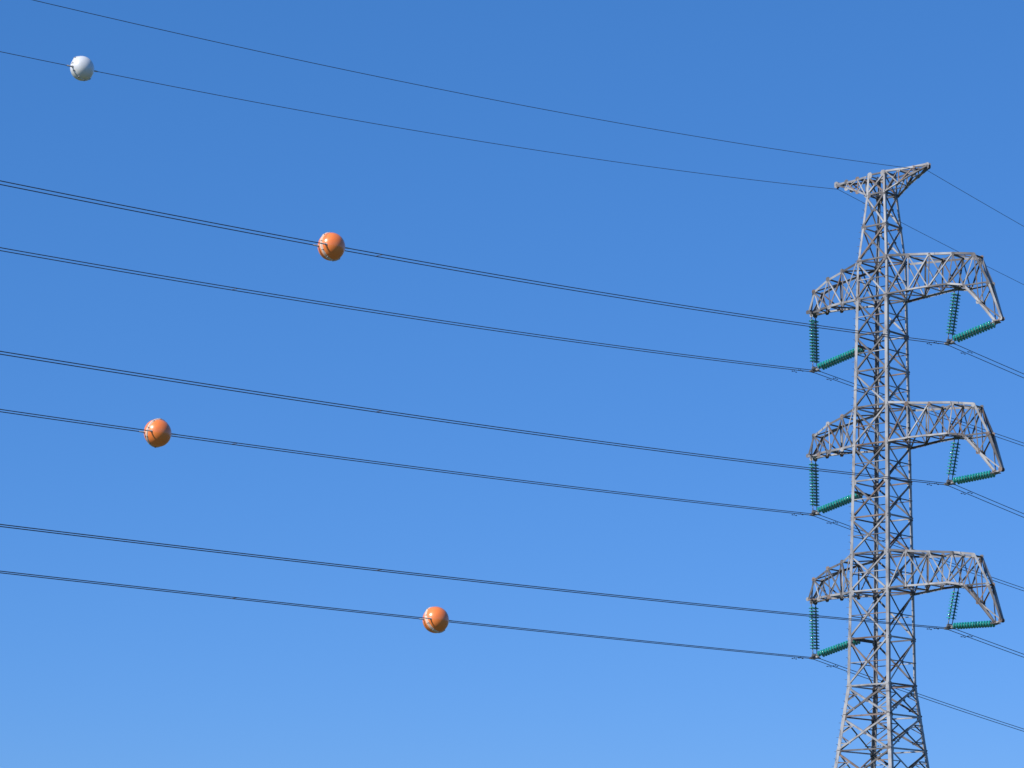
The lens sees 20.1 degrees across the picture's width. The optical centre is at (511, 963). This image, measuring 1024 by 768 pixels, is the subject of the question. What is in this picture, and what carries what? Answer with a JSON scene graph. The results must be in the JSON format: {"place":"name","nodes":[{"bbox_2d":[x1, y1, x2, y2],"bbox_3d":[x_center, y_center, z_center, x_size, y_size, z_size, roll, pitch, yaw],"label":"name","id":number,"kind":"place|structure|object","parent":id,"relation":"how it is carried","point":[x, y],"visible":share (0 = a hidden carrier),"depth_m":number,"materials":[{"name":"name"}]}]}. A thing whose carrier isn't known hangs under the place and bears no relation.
{"place":"outdoors","nodes":[
{"label":"outdoors","id":0,"kind":"place"},
{"bbox_2d":[0,0,1023,767],"label":"sky","id":1,"kind":"structure","parent":0,"point":[92,675],"materials":[{"name":"blue"}]},
{"label":"ground","id":2,"kind":"structure","parent":0,"visible":0},
{"bbox_2d":[806,162,1004,767],"bbox_3d":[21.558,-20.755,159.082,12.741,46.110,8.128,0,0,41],"label":"transmission tower","id":3,"kind":"structure","parent":2,"relation":"on","point":[883,196],"depth_m":159.49,"materials":[{"name":"metal"}]},
{"bbox_2d":[0,247,1022,445],"bbox_3d":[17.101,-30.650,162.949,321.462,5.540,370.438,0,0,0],"label":"power line conductor","id":4,"kind":"object","parent":3,"relation":"attached to","point":[446,321],"visible":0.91,"depth_m":138.64,"materials":[{"name":"metal"}]},
{"bbox_2d":[0,524,1023,656],"bbox_3d":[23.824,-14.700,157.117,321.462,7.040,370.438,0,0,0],"label":"power line conductor","id":5,"kind":"object","parent":3,"relation":"attached to","point":[929,627],"visible":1,"depth_m":127.15,"materials":[{"name":"metal"}]},
{"bbox_2d":[0,351,1023,517],"bbox_3d":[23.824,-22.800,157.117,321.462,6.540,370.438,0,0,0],"label":"power line conductor","id":6,"kind":"object","parent":3,"relation":"attached to","point":[479,424],"visible":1,"depth_m":127.15,"materials":[{"name":"metal"}]},
{"bbox_2d":[0,180,1023,377],"bbox_3d":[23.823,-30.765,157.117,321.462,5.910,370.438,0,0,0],"label":"power line conductor","id":7,"kind":"object","parent":3,"relation":"attached to","point":[486,272],"visible":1,"depth_m":128.05,"materials":[{"name":"metal"}]},
{"bbox_2d":[313,232,349,260],"bbox_3d":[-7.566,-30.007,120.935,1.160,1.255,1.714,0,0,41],"label":"aerial marker ball","id":8,"kind":"object","parent":7,"relation":"attached to","point":[331,247],"visible":1,"depth_m":120.53,"materials":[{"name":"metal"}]},
{"bbox_2d":[0,571,1023,731],"bbox_3d":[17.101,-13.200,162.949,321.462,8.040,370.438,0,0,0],"label":"power line conductor","id":9,"kind":"object","parent":3,"relation":"attached to","point":[802,657],"visible":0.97,"depth_m":140.44,"materials":[{"name":"metal"}]},
{"bbox_2d":[419,606,451,632],"bbox_3d":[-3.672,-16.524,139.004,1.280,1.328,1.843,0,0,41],"label":"aerial marker ball","id":10,"kind":"object","parent":9,"relation":"attached to","point":[435,619],"visible":1,"depth_m":138.55,"materials":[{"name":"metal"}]},
{"bbox_2d":[0,409,1023,590],"bbox_3d":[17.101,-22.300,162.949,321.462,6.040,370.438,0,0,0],"label":"power line conductor","id":11,"kind":"object","parent":3,"relation":"attached to","point":[235,443],"visible":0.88,"depth_m":139.40,"materials":[{"name":"metal"}]},
{"bbox_2d":[139,418,175,447],"bbox_3d":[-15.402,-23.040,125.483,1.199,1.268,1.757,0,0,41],"label":"aerial marker ball","id":12,"kind":"object","parent":11,"relation":"attached to","point":[157,433],"visible":1,"depth_m":125.06,"materials":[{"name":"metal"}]},
{"bbox_2d":[0,51,1023,284],"bbox_3d":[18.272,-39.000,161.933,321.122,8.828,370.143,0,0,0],"label":"overhead earth wire","id":13,"kind":"object","parent":3,"relation":"attached to","point":[480,141],"visible":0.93,"depth_m":138.48,"materials":[{"name":"metal"}]},
{"bbox_2d":[67,56,97,80],"bbox_3d":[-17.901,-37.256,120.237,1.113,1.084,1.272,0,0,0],"label":"aerial marker ball","id":14,"kind":"object","parent":13,"relation":"attached to","point":[81,68],"visible":1,"depth_m":119.89,"materials":[{"name":"plastic"}]},
{"bbox_2d":[33,0,1022,225],"bbox_3d":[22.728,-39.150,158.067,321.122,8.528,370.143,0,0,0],"label":"overhead earth wire","id":15,"kind":"object","parent":3,"relation":"attached to","point":[497,100],"visible":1,"depth_m":130.55,"materials":[{"name":"metal"}]}
]}

